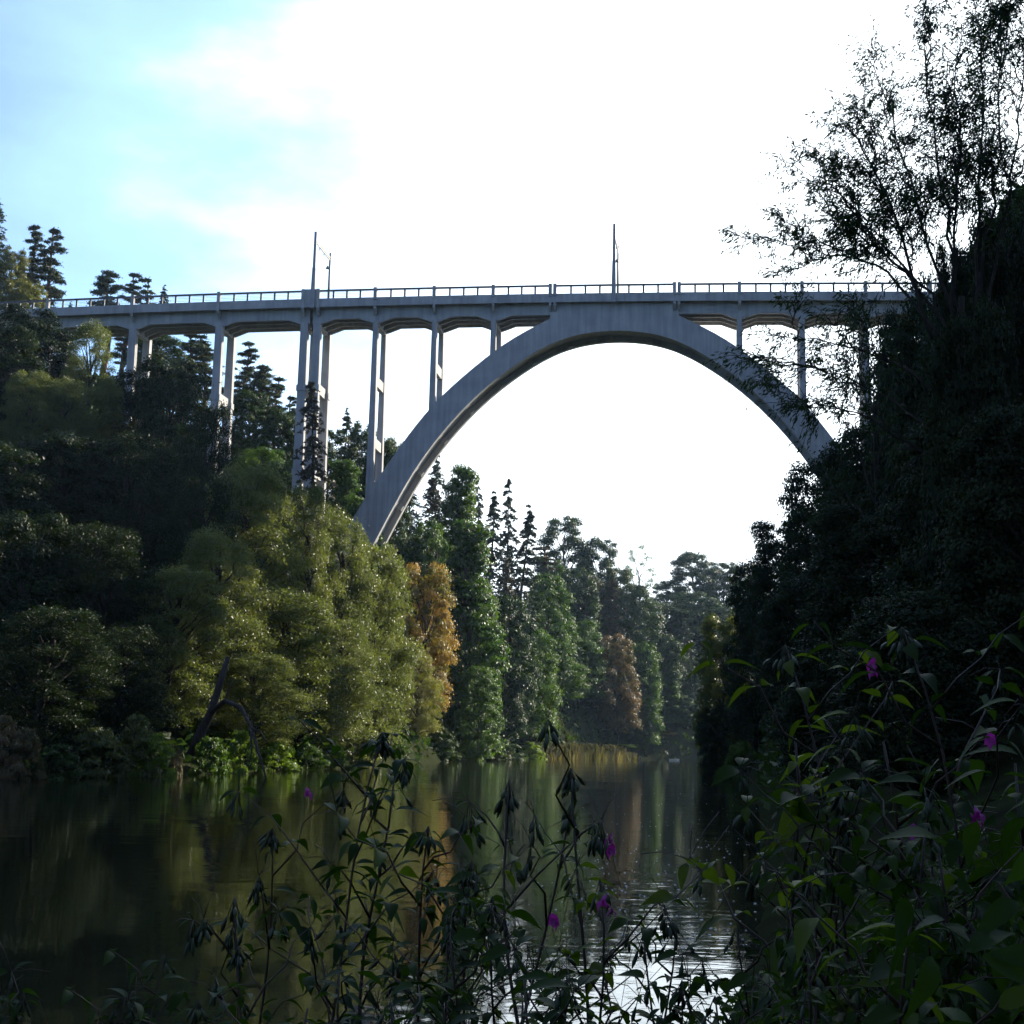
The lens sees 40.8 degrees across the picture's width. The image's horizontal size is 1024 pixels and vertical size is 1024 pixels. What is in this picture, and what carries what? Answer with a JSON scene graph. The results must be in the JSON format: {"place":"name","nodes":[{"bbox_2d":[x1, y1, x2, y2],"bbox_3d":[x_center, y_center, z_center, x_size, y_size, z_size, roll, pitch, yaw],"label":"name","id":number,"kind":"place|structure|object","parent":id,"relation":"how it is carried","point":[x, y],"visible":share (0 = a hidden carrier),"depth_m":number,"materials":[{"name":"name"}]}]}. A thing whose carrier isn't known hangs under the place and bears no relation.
{"place":"outdoors","nodes":[
{"label":"outdoors","id":0,"kind":"place"},
{"bbox_2d":[0,759,764,1023],"bbox_3d":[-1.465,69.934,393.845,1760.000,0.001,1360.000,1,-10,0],"label":"river water","id":1,"kind":"structure","parent":0,"point":[93,870],"depth_m":27.50,"materials":[{"name":"green liquid"}]},
{"bbox_2d":[0,193,1023,1023],"bbox_3d":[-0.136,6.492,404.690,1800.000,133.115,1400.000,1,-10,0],"label":"ground","id":2,"kind":"structure","parent":0,"point":[768,925],"depth_m":34.71,"materials":[{"name":"green plant"}]},
{"bbox_2d":[0,713,35,779],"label":"bush","id":3,"kind":"object","parent":2,"relation":"on","point":[10,764],"visible":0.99,"depth_m":84.43,"materials":[{"name":"green plant"}]},
{"bbox_2d":[0,323,56,430],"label":"broadleaf tree","id":4,"kind":"object","parent":2,"relation":"on","point":[23,342],"visible":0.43,"depth_m":184.86,"materials":[{"name":"green plant"}]},
{"bbox_2d":[0,441,69,591],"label":"broadleaf tree","id":5,"kind":"object","parent":2,"relation":"on","point":[31,478],"visible":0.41,"depth_m":139.79,"materials":[{"name":"green plant"}]},
{"bbox_2d":[0,369,70,482],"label":"willow tree","id":6,"kind":"object","parent":2,"relation":"on","point":[16,408],"visible":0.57,"depth_m":170.67,"materials":[{"name":"green plant"}]},
{"bbox_2d":[0,303,81,406],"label":"broadleaf tree","id":7,"kind":"object","parent":2,"relation":"on","point":[53,344],"visible":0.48,"depth_m":194.25,"materials":[{"name":"green plant"}]},
{"bbox_2d":[0,510,101,705],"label":"broadleaf tree","id":8,"kind":"object","parent":2,"relation":"on","point":[23,539],"visible":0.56,"depth_m":118.16,"materials":[{"name":"green plant"}]},
{"bbox_2d":[19,377,99,493],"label":"willow tree","id":9,"kind":"object","parent":2,"relation":"on","point":[69,393],"visible":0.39,"depth_m":175.20,"materials":[{"name":"green plant"}]},
{"bbox_2d":[0,601,128,758],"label":"willow tree","id":10,"kind":"object","parent":2,"relation":"on","point":[43,686],"visible":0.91,"depth_m":96.26,"materials":[{"name":"green plant"}]},
{"bbox_2d":[0,428,132,577],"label":"broadleaf tree","id":11,"kind":"object","parent":2,"relation":"on","point":[53,444],"visible":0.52,"depth_m":148.63,"materials":[{"name":"green plant"}]},
{"bbox_2d":[56,316,126,471],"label":"willow tree","id":12,"kind":"object","parent":2,"relation":"on","point":[83,364],"visible":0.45,"depth_m":184.72,"materials":[{"name":"green plant"}]},
{"bbox_2d":[12,520,179,709],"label":"willow tree","id":13,"kind":"object","parent":2,"relation":"on","point":[106,575],"visible":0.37,"depth_m":120.04,"materials":[{"name":"green plant"}]},
{"bbox_2d":[67,727,133,777],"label":"bush","id":14,"kind":"object","parent":2,"relation":"on","point":[110,742],"visible":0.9,"depth_m":93.94,"materials":[{"name":"green plant"}]},
{"bbox_2d":[60,625,180,761],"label":"willow tree","id":15,"kind":"object","parent":2,"relation":"on","point":[149,704],"visible":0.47,"depth_m":104.04,"materials":[{"name":"green plant"}]},
{"bbox_2d":[69,424,193,637],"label":"willow tree","id":16,"kind":"object","parent":2,"relation":"on","point":[125,463],"visible":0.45,"depth_m":149.42,"materials":[{"name":"green plant"}]},
{"bbox_2d":[107,711,162,776],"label":"bush","id":17,"kind":"object","parent":2,"relation":"on","point":[129,741],"visible":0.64,"depth_m":98.06,"materials":[{"name":"green plant"}]},
{"bbox_2d":[111,352,219,567],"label":"broadleaf tree","id":18,"kind":"object","parent":2,"relation":"on","point":[159,426],"visible":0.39,"depth_m":181.46,"materials":[{"name":"green plant"}]},
{"bbox_2d":[104,562,240,731],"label":"willow tree","id":19,"kind":"object","parent":2,"relation":"on","point":[188,683],"visible":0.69,"depth_m":120.51,"materials":[{"name":"green plant"}]},
{"bbox_2d":[147,389,241,596],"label":"willow tree","id":20,"kind":"object","parent":2,"relation":"on","point":[220,457],"visible":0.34,"depth_m":162.51,"materials":[{"name":"green plant"}]},
{"bbox_2d":[149,467,251,693],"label":"willow tree","id":21,"kind":"object","parent":2,"relation":"on","point":[219,489],"visible":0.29,"depth_m":140.29,"materials":[{"name":"green plant"}]},
{"bbox_2d":[158,520,286,726],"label":"willow tree","id":22,"kind":"object","parent":2,"relation":"on","point":[245,628],"visible":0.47,"depth_m":133.34,"materials":[{"name":"green plant"}]},
{"bbox_2d":[186,656,267,777],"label":"leaning trunk","id":23,"kind":"object","parent":2,"relation":"on","point":[215,706],"visible":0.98,"depth_m":110.11,"materials":[{"name":"brown plant"}]},
{"bbox_2d":[219,389,275,471],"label":"broadleaf tree","id":24,"kind":"object","parent":2,"relation":"on","point":[244,432],"visible":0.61,"depth_m":262.48,"materials":[{"name":"green plant"}]},
{"bbox_2d":[183,456,317,688],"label":"willow tree","id":25,"kind":"object","parent":2,"relation":"on","point":[265,496],"visible":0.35,"depth_m":152.19,"materials":[{"name":"green plant"}]},
{"bbox_2d":[193,652,313,752],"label":"willow tree","id":26,"kind":"object","parent":2,"relation":"on","point":[275,667],"visible":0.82,"depth_m":127.00,"materials":[{"name":"green plant"}]},
{"bbox_2d":[170,897,350,1019],"bbox_3d":[-0.465,1.309,2.611,0.385,1.104,0.295,10,-13,-42],"label":"balsam plant","id":27,"kind":"object","parent":2,"relation":"on","point":[192,943],"visible":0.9,"depth_m":2.73,"materials":[{"name":"green plant"}]},
{"bbox_2d":[250,407,305,492],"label":"broadleaf tree","id":28,"kind":"object","parent":2,"relation":"on","point":[283,417],"visible":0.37,"depth_m":261.81,"materials":[{"name":"green plant"}]},
{"bbox_2d":[209,744,356,1023],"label":"balsam plant","id":29,"kind":"object","parent":2,"relation":"on","point":[272,842],"visible":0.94,"depth_m":3.35,"materials":[{"name":"green plant"}]},
{"bbox_2d":[237,583,361,747],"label":"willow tree","id":30,"kind":"object","parent":2,"relation":"on","point":[308,639],"visible":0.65,"depth_m":143.83,"materials":[{"name":"green plant"}]},
{"bbox_2d":[270,381,340,611],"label":"spruce tree","id":31,"kind":"object","parent":2,"relation":"on","point":[308,473],"visible":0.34,"depth_m":207.90,"materials":[{"name":"green plant"}]},
{"bbox_2d":[269,478,349,702],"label":"willow tree","id":32,"kind":"object","parent":2,"relation":"on","point":[315,500],"visible":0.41,"depth_m":168.34,"materials":[{"name":"green plant"}]},
{"bbox_2d":[198,772,452,1023],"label":"balsam plant","id":33,"kind":"object","parent":2,"relation":"on","point":[305,979],"visible":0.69,"depth_m":3.45,"materials":[{"name":"green plant"}]},
{"bbox_2d":[219,717,459,1023],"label":"balsam plant","id":34,"kind":"object","parent":2,"relation":"on","point":[382,747],"visible":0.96,"depth_m":3.26,"materials":[{"name":"green plant"}]},
{"bbox_2d":[295,500,387,724],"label":"willow tree","id":35,"kind":"object","parent":2,"relation":"on","point":[360,612],"visible":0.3,"depth_m":174.31,"materials":[{"name":"green plant"}]},
{"bbox_2d":[297,617,393,746],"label":"willow tree","id":36,"kind":"object","parent":2,"relation":"on","point":[361,681],"visible":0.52,"depth_m":163.44,"materials":[{"name":"green plant"}]},
{"bbox_2d":[336,539,427,755],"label":"willow tree","id":37,"kind":"object","parent":2,"relation":"on","point":[391,622],"visible":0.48,"depth_m":180.56,"materials":[{"name":"green plant"}]},
{"bbox_2d":[314,770,524,1023],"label":"balsam plant","id":38,"kind":"object","parent":2,"relation":"on","point":[426,841],"visible":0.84,"depth_m":2.95,"materials":[{"name":"green plant"}]},
{"bbox_2d":[390,648,451,738],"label":"willow tree","id":39,"kind":"object","parent":2,"relation":"on","point":[424,724],"visible":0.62,"depth_m":223.06,"materials":[{"name":"green plant"}]},
{"bbox_2d":[384,561,461,734],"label":"maple tree","id":40,"kind":"object","parent":2,"relation":"on","point":[438,587],"visible":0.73,"depth_m":235.33,"materials":[{"name":"orange plant"}]},
{"bbox_2d":[348,868,545,1023],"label":"balsam plant","id":41,"kind":"object","parent":2,"relation":"on","point":[469,933],"visible":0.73,"depth_m":2.52,"materials":[{"name":"green plant"}]},
{"bbox_2d":[427,463,486,637],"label":"broadleaf tree","id":42,"kind":"object","parent":2,"relation":"on","point":[455,507],"visible":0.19,"depth_m":285.89,"materials":[{"name":"green plant"}]},
{"bbox_2d":[409,925,525,1023],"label":"balsam plant","id":43,"kind":"object","parent":2,"relation":"on","point":[519,932],"visible":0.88,"depth_m":2.39,"materials":[{"name":"green plant"}]},
{"bbox_2d":[0,281,937,617],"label":"arch bridge","id":44,"kind":"structure","parent":2,"relation":"on","point":[560,323],"depth_m":225.64,"materials":[{"name":"concrete"}]},
{"bbox_2d":[362,807,575,1023],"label":"balsam plant","id":45,"kind":"object","parent":2,"relation":"on","point":[380,857],"visible":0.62,"depth_m":2.83,"materials":[{"name":"green plant"}]},
{"bbox_2d":[431,518,519,754],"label":"broadleaf tree","id":46,"kind":"object","parent":2,"relation":"on","point":[468,554],"visible":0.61,"depth_m":260.98,"materials":[{"name":"green plant"}]},
{"bbox_2d":[452,664,507,760],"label":"broadleaf tree","id":47,"kind":"object","parent":2,"relation":"on","point":[471,716],"visible":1,"depth_m":245.95,"materials":[{"name":"green plant"}]},
{"bbox_2d":[376,832,611,1023],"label":"balsam plant","id":48,"kind":"object","parent":2,"relation":"on","point":[481,918],"visible":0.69,"depth_m":2.56,"materials":[{"name":"green plant"}]},
{"bbox_2d":[411,960,607,1023],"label":"balsam plant","id":49,"kind":"object","parent":2,"relation":"on","point":[557,982],"visible":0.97,"depth_m":1.97,"materials":[{"name":"green plant"}]},
{"bbox_2d":[420,804,600,1023],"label":"balsam plant","id":50,"kind":"object","parent":2,"relation":"on","point":[566,829],"visible":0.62,"depth_m":3.32,"materials":[{"name":"green plant"}]},
{"bbox_2d":[0,169,1023,916],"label":"ground cover","id":51,"kind":"object","parent":2,"relation":"on","point":[762,777],"visible":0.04,"depth_m":120.72,"materials":[{"name":"green plant"}]},
{"bbox_2d":[497,593,544,755],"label":"broadleaf tree","id":52,"kind":"object","parent":2,"relation":"on","point":[527,678],"visible":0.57,"depth_m":296.51,"materials":[{"name":"green plant"}]},
{"bbox_2d":[503,504,544,701],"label":"spruce tree","id":53,"kind":"object","parent":2,"relation":"on","point":[526,532],"visible":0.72,"depth_m":328.52,"materials":[{"name":"green plant"}]},
{"bbox_2d":[432,781,629,1023],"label":"balsam plant","id":54,"kind":"object","parent":2,"relation":"on","point":[511,803],"visible":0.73,"depth_m":3.23,"materials":[{"name":"green plant"}]},
{"bbox_2d":[505,628,568,752],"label":"broadleaf tree","id":55,"kind":"object","parent":2,"relation":"on","point":[539,718],"visible":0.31,"depth_m":314.22,"materials":[{"name":"green plant"}]},
{"bbox_2d":[466,902,610,1023],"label":"balsam plant","id":56,"kind":"object","parent":2,"relation":"on","point":[561,1000],"visible":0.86,"depth_m":2.08,"materials":[{"name":"green plant"}]},
{"bbox_2d":[521,570,581,684],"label":"broadleaf tree","id":57,"kind":"object","parent":2,"relation":"on","point":[556,583],"visible":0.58,"depth_m":342.62,"materials":[{"name":"green plant"}]},
{"bbox_2d":[532,514,595,623],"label":"broadleaf tree","id":58,"kind":"object","parent":2,"relation":"on","point":[570,530],"visible":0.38,"depth_m":402.77,"materials":[{"name":"green plant"}]},
{"bbox_2d":[549,566,603,661],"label":"broadleaf tree","id":59,"kind":"object","parent":2,"relation":"on","point":[586,578],"visible":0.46,"depth_m":378.71,"materials":[{"name":"green plant"}]},
{"bbox_2d":[550,616,609,705],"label":"broadleaf tree","id":60,"kind":"object","parent":2,"relation":"on","point":[587,655],"visible":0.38,"depth_m":359.27,"materials":[{"name":"green plant"}]},
{"bbox_2d":[527,742,637,759],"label":"reeds","id":61,"kind":"object","parent":2,"relation":"on","point":[584,751],"visible":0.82,"depth_m":333.87,"materials":[{"name":"green plant"}]},
{"bbox_2d":[464,826,728,1023],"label":"balsam plant","id":62,"kind":"object","parent":2,"relation":"on","point":[658,897],"visible":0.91,"depth_m":2.55,"materials":[{"name":"green plant"}]},
{"bbox_2d":[509,656,685,1023],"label":"balsam plant","id":63,"kind":"object","parent":2,"relation":"on","point":[569,781],"visible":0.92,"depth_m":2.78,"materials":[{"name":"green plant"}]},
{"bbox_2d":[588,633,643,745],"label":"broadleaf tree","id":64,"kind":"object","parent":2,"relation":"on","point":[629,703],"visible":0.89,"depth_m":366.73,"materials":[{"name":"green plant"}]},
{"bbox_2d":[597,582,668,669],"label":"broadleaf tree","id":65,"kind":"object","parent":2,"relation":"on","point":[640,591],"visible":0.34,"depth_m":395.08,"materials":[{"name":"green plant"}]},
{"bbox_2d":[620,640,665,755],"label":"broadleaf tree","id":66,"kind":"object","parent":2,"relation":"on","point":[642,669],"visible":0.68,"depth_m":378.64,"materials":[{"name":"green plant"}]},
{"bbox_2d":[570,910,728,1023],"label":"balsam plant","id":67,"kind":"object","parent":2,"relation":"on","point":[677,997],"visible":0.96,"depth_m":2.29,"materials":[{"name":"green plant"}]},
{"bbox_2d":[599,915,724,1023],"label":"balsam plant","id":68,"kind":"object","parent":2,"relation":"on","point":[617,923],"visible":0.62,"depth_m":2.76,"materials":[{"name":"green plant"}]},
{"bbox_2d":[664,548,726,618],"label":"broadleaf tree","id":69,"kind":"object","parent":2,"relation":"on","point":[685,559],"visible":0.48,"depth_m":469.56,"materials":[{"name":"green plant"}]},
{"bbox_2d":[693,700,734,772],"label":"broadleaf tree","id":70,"kind":"object","parent":2,"relation":"on","point":[710,763],"visible":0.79,"depth_m":169.02,"materials":[{"name":"green plant"}]},
{"bbox_2d":[688,611,755,771],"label":"broadleaf tree","id":71,"kind":"object","parent":2,"relation":"on","point":[726,631],"visible":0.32,"depth_m":174.01,"materials":[{"name":"green plant"}]},
{"bbox_2d":[718,550,779,751],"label":"broadleaf tree","id":72,"kind":"object","parent":2,"relation":"on","point":[744,713],"visible":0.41,"depth_m":158.11,"materials":[{"name":"green plant"}]},
{"bbox_2d":[711,923,795,1023],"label":"balsam plant","id":73,"kind":"object","parent":2,"relation":"on","point":[740,1002],"visible":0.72,"depth_m":2.88,"materials":[{"name":"green plant"}]},
{"bbox_2d":[737,512,807,684],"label":"broadleaf tree","id":74,"kind":"object","parent":2,"relation":"on","point":[766,555],"visible":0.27,"depth_m":132.29,"materials":[{"name":"green plant"}]},
{"bbox_2d":[528,795,1023,1023],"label":"undergrowth","id":75,"kind":"object","parent":2,"relation":"on","point":[993,929],"visible":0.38,"depth_m":1.94,"materials":[{"name":"green plant"}]},
{"bbox_2d":[739,937,851,1023],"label":"balsam plant","id":76,"kind":"object","parent":2,"relation":"on","point":[818,992],"visible":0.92,"depth_m":2.08,"materials":[{"name":"green plant"}]},
{"bbox_2d":[749,569,842,744],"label":"broadleaf tree","id":77,"kind":"object","parent":2,"relation":"on","point":[772,645],"visible":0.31,"depth_m":77.79,"materials":[{"name":"green plant"}]},
{"bbox_2d":[670,823,938,1023],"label":"balsam plant","id":78,"kind":"object","parent":2,"relation":"on","point":[787,957],"visible":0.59,"depth_m":2.38,"materials":[{"name":"green plant"}]},
{"bbox_2d":[641,715,971,1023],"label":"balsam plant","id":79,"kind":"object","parent":2,"relation":"on","point":[814,832],"visible":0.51,"depth_m":3.08,"materials":[{"name":"green plant"}]},
{"bbox_2d":[761,450,861,638],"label":"broadleaf tree","id":80,"kind":"object","parent":2,"relation":"on","point":[791,552],"visible":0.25,"depth_m":104.36,"materials":[{"name":"green plant"}]},
{"bbox_2d":[754,638,897,798],"bbox_3d":[9.994,6.724,43.622,4.358,5.397,4.295,-6,-12,38],"label":"broadleaf tree","id":81,"kind":"object","parent":2,"relation":"on","point":[791,711],"visible":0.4,"depth_m":43.19,"materials":[{"name":"green plant"}]},
{"bbox_2d":[680,625,986,1023],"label":"balsam plant","id":82,"kind":"object","parent":2,"relation":"on","point":[783,665],"visible":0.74,"depth_m":2.94,"materials":[{"name":"green plant"}]},
{"bbox_2d":[796,421,890,639],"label":"broadleaf tree","id":83,"kind":"object","parent":2,"relation":"on","point":[830,496],"visible":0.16,"depth_m":85.21,"materials":[{"name":"green plant"}]},
{"bbox_2d":[708,722,982,1023],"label":"balsam plant","id":84,"kind":"object","parent":2,"relation":"on","point":[845,892],"visible":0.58,"depth_m":2.75,"materials":[{"name":"green plant"}]},
{"bbox_2d":[779,490,933,725],"bbox_3d":[14.848,4.366,56.129,7.192,10.076,7.299,-8,-13,44],"label":"broadleaf tree","id":85,"kind":"object","parent":2,"relation":"on","point":[836,592],"visible":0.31,"depth_m":55.41,"materials":[{"name":"green plant"}]},
{"bbox_2d":[702,0,1023,736],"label":"willow tree","id":86,"kind":"object","parent":2,"relation":"on","point":[849,226],"visible":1,"depth_m":41.89,"materials":[{"name":"green plant"}]},
{"bbox_2d":[828,315,902,670],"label":"broadleaf tree","id":87,"kind":"object","parent":2,"relation":"on","point":[857,450],"visible":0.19,"depth_m":73.70,"materials":[{"name":"green plant"}]},
{"bbox_2d":[761,717,1013,1023],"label":"balsam plant","id":88,"kind":"object","parent":2,"relation":"on","point":[808,814],"visible":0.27,"depth_m":2.87,"materials":[{"name":"green plant"}]},
{"bbox_2d":[817,818,966,1023],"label":"balsam plant","id":89,"kind":"object","parent":2,"relation":"on","point":[891,859],"visible":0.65,"depth_m":2.24,"materials":[{"name":"green plant"}]},
{"bbox_2d":[764,867,1023,1023],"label":"balsam plant","id":90,"kind":"object","parent":2,"relation":"on","point":[1012,997],"visible":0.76,"depth_m":1.90,"materials":[{"name":"green plant"}]},
{"bbox_2d":[790,610,1023,1023],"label":"balsam plant","id":91,"kind":"object","parent":2,"relation":"on","point":[905,651],"visible":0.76,"depth_m":2.64,"materials":[{"name":"green plant"}]},
{"bbox_2d":[797,722,1023,1023],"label":"balsam plant","id":92,"kind":"object","parent":2,"relation":"on","point":[929,813],"visible":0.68,"depth_m":2.38,"materials":[{"name":"green plant"}]},
{"bbox_2d":[801,583,1023,799],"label":"broadleaf tree","id":93,"kind":"object","parent":2,"relation":"on","point":[942,615],"visible":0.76,"depth_m":30.86,"materials":[{"name":"green plant"}]},
{"bbox_2d":[868,281,957,610],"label":"broadleaf tree","id":94,"kind":"object","parent":2,"relation":"on","point":[906,393],"visible":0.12,"depth_m":67.27,"materials":[{"name":"green plant"}]},
{"bbox_2d":[836,846,1023,1023],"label":"balsam plant","id":95,"kind":"object","parent":2,"relation":"on","point":[946,959],"visible":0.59,"depth_m":2.10,"materials":[{"name":"green plant"}]},
{"bbox_2d":[839,824,1022,1023],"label":"balsam plant","id":96,"kind":"object","parent":2,"relation":"on","point":[976,875],"visible":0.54,"depth_m":2.19,"materials":[{"name":"green plant"}]},
{"bbox_2d":[860,409,1023,735],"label":"broadleaf tree","id":97,"kind":"object","parent":2,"relation":"on","point":[903,576],"visible":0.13,"depth_m":42.93,"materials":[{"name":"green plant"}]},
{"bbox_2d":[862,744,1023,1023],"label":"balsam plant","id":98,"kind":"object","parent":2,"relation":"on","point":[1017,795],"visible":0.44,"depth_m":2.70,"materials":[{"name":"green plant"}]},
{"bbox_2d":[930,229,976,483],"bbox_3d":[16.528,-1.814,51.138,2.209,18.428,2.242,3,-10,-12],"label":"broadleaf tree","id":99,"kind":"object","parent":2,"relation":"on","point":[943,310],"visible":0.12,"depth_m":51.78,"materials":[{"name":"plant"}]},
{"bbox_2d":[0,0,1023,648],"label":"sky","id":100,"kind":"structure","parent":0,"point":[186,146],"materials":[{"name":"white"}]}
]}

